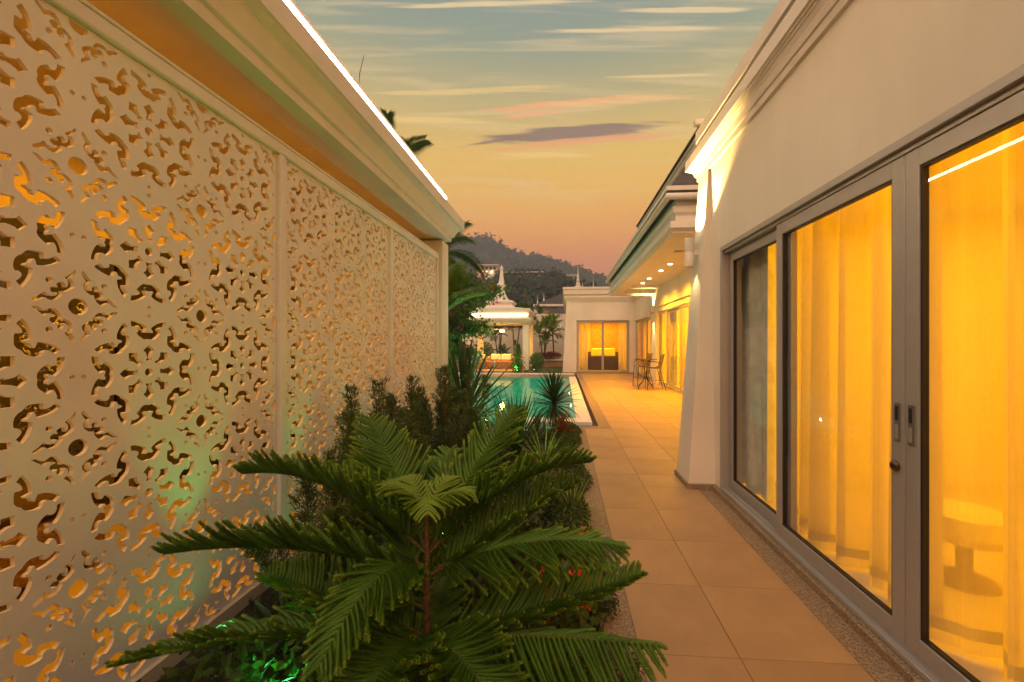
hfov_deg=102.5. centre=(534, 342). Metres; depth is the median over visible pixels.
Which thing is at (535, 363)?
leafy shrub
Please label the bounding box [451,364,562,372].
lawn strip
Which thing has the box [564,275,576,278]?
hillside house
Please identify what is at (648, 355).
bar chair
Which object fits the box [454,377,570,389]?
pool water
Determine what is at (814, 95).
bedroom wing
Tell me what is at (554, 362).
raised planter
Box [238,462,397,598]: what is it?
cypress shrub
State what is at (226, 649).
garden spotlight
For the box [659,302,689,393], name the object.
glass door
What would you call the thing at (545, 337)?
areca palm
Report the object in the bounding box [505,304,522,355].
areca palm
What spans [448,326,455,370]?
leafy shrub
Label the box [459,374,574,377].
deck
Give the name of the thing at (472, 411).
cypress shrub
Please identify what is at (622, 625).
pebble border
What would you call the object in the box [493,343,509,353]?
areca palm
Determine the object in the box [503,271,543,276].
hillside house
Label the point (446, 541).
leafy shrub
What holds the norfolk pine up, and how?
on the garden bed
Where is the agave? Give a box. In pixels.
[232,591,313,681]
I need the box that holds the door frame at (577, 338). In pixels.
[576,320,628,372]
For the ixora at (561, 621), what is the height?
0.538 m
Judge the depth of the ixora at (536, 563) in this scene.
2.16 m
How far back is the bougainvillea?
9.37 m
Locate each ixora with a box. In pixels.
[520,520,601,628]
[523,566,607,665]
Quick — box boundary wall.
[458,314,565,360]
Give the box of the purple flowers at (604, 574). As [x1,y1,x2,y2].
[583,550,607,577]
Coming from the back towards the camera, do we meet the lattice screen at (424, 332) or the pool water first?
the pool water
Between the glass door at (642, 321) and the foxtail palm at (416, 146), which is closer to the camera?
the foxtail palm at (416, 146)
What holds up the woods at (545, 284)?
on the near hill
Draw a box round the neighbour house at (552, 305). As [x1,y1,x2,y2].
[533,293,565,313]
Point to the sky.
(553, 127)
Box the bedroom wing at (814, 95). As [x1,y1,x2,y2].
[674,0,1023,681]
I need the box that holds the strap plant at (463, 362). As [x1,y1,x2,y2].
[448,335,525,422]
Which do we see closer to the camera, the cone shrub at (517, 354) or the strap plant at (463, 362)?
the strap plant at (463, 362)
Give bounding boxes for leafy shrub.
[157,641,296,681]
[279,609,402,681]
[412,527,475,612]
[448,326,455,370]
[469,490,550,560]
[476,341,493,356]
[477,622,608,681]
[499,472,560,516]
[529,352,544,371]
[540,351,561,359]
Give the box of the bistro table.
[635,358,657,389]
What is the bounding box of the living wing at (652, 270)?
[605,118,704,394]
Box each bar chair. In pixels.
[633,353,653,386]
[645,354,665,389]
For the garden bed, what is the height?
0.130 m
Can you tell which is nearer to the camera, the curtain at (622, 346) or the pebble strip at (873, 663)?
the pebble strip at (873, 663)
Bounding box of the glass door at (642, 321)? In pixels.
[636,317,649,378]
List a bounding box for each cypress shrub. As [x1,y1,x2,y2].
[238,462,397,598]
[317,374,435,544]
[380,374,438,470]
[409,364,473,477]
[432,367,493,473]
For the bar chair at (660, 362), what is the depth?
13.34 m
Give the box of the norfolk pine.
[104,404,668,681]
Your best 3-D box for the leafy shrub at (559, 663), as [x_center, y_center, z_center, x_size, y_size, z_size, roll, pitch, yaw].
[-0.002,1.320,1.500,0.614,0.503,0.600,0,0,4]
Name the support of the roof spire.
on the neighbour house at (552, 305)
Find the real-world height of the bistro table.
1.007 m
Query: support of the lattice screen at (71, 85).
on the terrace building
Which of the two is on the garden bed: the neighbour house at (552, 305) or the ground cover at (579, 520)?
the ground cover at (579, 520)
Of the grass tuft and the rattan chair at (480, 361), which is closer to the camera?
the grass tuft
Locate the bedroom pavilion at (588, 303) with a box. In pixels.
[563,287,649,374]
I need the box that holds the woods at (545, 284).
[452,266,596,311]
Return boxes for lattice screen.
[0,0,286,681]
[287,161,392,557]
[393,231,438,440]
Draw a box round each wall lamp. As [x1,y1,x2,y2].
[648,308,652,317]
[685,237,699,267]
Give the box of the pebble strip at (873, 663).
[700,490,905,681]
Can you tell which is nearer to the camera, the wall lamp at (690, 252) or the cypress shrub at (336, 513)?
the cypress shrub at (336, 513)
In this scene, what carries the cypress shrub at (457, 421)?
on the garden bed
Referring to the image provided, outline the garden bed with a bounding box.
[156,433,603,681]
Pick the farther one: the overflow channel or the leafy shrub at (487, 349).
the leafy shrub at (487, 349)
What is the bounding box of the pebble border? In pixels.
[576,373,646,681]
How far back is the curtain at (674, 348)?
14.14 m
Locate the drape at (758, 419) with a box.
[742,244,774,501]
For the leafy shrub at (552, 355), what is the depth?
25.59 m
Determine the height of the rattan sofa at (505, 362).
0.784 m
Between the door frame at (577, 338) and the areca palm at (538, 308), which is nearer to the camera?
the door frame at (577, 338)
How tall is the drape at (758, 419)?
2.772 m
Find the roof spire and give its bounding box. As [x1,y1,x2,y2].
[575,272,580,286]
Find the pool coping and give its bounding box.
[487,377,591,432]
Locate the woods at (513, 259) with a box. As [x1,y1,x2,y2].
[449,232,611,286]
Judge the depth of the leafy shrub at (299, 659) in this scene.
1.66 m
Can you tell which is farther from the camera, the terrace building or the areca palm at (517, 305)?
the areca palm at (517, 305)
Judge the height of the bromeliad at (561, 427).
0.504 m
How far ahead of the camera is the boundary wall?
29.77 m
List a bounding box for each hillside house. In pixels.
[476,264,499,281]
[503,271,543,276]
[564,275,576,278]
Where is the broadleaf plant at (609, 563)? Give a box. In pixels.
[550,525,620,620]
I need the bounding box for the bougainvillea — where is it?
[448,263,510,372]
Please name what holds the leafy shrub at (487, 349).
on the lawn strip at (532, 371)
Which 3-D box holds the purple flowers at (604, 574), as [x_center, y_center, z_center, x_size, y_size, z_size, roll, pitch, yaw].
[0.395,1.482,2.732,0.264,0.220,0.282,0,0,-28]
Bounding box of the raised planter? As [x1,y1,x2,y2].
[536,356,562,366]
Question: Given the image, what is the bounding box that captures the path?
[580,373,875,681]
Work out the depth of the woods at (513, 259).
433.44 m
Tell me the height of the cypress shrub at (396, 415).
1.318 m
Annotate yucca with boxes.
[478,385,568,468]
[512,420,578,475]
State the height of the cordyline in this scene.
1.196 m
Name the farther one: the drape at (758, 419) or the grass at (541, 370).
the grass at (541, 370)
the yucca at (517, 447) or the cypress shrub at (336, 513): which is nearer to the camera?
the cypress shrub at (336, 513)
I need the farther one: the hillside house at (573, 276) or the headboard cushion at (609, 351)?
the hillside house at (573, 276)
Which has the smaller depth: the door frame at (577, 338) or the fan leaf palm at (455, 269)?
the fan leaf palm at (455, 269)
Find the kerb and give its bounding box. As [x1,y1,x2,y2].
[458,373,573,374]
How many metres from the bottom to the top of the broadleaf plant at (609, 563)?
0.556 m
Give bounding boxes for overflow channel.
[576,378,595,425]
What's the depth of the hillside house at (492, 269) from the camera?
166.69 m
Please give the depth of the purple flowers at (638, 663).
1.83 m
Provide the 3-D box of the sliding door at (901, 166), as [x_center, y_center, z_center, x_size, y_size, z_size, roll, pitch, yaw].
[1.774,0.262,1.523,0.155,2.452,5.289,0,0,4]
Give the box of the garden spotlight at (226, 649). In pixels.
[216,620,231,655]
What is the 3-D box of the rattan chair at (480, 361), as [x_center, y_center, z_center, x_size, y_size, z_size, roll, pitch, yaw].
[-3.088,1.018,22.273,0.938,0.784,0.898,0,0,39]
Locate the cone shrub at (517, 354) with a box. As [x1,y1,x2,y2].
[509,343,525,372]
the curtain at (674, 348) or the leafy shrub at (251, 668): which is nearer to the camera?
the leafy shrub at (251, 668)
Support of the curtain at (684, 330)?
hanging from the living wing at (652, 270)
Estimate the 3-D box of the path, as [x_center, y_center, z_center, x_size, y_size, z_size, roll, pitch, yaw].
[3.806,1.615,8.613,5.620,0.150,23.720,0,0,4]
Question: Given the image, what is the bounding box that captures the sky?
[294,0,778,275]
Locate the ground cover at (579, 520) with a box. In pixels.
[136,422,601,681]
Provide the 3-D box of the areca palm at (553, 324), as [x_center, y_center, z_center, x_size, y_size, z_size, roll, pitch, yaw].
[1.252,-0.405,26.198,1.971,3.200,1.973,0,0,4]
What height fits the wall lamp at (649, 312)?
0.340 m
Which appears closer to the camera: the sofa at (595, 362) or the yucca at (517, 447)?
the yucca at (517, 447)
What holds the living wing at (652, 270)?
on the ground
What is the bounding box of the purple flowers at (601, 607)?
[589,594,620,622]
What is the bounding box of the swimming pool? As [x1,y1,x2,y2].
[474,377,574,433]
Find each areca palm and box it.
[484,326,511,353]
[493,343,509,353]
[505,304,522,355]
[519,301,538,329]
[531,304,546,325]
[534,315,559,351]
[539,312,563,352]
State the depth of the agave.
2.03 m
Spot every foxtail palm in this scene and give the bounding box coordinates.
[380,107,433,158]
[445,220,488,295]
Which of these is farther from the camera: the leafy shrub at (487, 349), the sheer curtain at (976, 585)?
the leafy shrub at (487, 349)
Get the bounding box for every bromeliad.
[526,414,547,442]
[547,412,577,440]
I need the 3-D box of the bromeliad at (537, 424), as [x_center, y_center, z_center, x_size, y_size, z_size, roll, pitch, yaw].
[0.045,1.362,6.566,0.437,0.438,0.437,0,0,38]
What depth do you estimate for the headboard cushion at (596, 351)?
24.40 m
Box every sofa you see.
[485,354,514,368]
[588,356,617,369]
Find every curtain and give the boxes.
[579,323,587,369]
[618,321,627,370]
[670,310,677,385]
[683,307,686,383]
[797,121,1023,681]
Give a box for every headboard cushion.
[591,348,601,355]
[604,348,614,355]
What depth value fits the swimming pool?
17.79 m
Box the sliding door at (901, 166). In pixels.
[720,64,1023,681]
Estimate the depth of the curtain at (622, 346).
20.79 m
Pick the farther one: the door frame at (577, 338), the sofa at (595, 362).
the sofa at (595, 362)
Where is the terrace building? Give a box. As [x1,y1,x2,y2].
[0,0,464,681]
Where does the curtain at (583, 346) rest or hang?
hanging from the bedroom pavilion at (588, 303)
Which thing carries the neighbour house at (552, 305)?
on the ground
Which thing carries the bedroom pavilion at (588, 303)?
on the ground
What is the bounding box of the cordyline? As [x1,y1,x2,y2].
[527,369,579,434]
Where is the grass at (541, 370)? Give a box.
[457,367,564,372]
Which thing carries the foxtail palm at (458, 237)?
on the ground
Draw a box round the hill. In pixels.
[456,247,523,272]
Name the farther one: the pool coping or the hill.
the hill
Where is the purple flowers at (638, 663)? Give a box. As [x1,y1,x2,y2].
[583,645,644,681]
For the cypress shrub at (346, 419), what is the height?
1.384 m
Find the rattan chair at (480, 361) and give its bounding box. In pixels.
[474,354,486,368]
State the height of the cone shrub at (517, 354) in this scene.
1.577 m
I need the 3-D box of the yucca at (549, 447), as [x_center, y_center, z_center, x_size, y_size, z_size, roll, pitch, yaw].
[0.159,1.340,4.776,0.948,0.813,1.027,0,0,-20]
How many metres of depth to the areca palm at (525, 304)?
27.46 m
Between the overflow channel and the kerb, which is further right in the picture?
the overflow channel
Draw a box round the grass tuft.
[543,476,610,527]
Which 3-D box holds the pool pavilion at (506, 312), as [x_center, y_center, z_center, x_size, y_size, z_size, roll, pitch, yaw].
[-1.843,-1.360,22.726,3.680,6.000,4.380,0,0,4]
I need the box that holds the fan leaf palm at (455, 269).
[447,244,486,310]
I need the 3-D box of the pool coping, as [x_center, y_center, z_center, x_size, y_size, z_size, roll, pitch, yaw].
[-0.220,1.585,12.396,3.254,0.230,11.100,0,0,4]
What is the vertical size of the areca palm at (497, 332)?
4.531 m
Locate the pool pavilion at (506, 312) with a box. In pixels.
[465,265,536,372]
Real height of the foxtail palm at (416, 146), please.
6.257 m
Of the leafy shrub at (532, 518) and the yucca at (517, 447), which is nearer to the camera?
the leafy shrub at (532, 518)

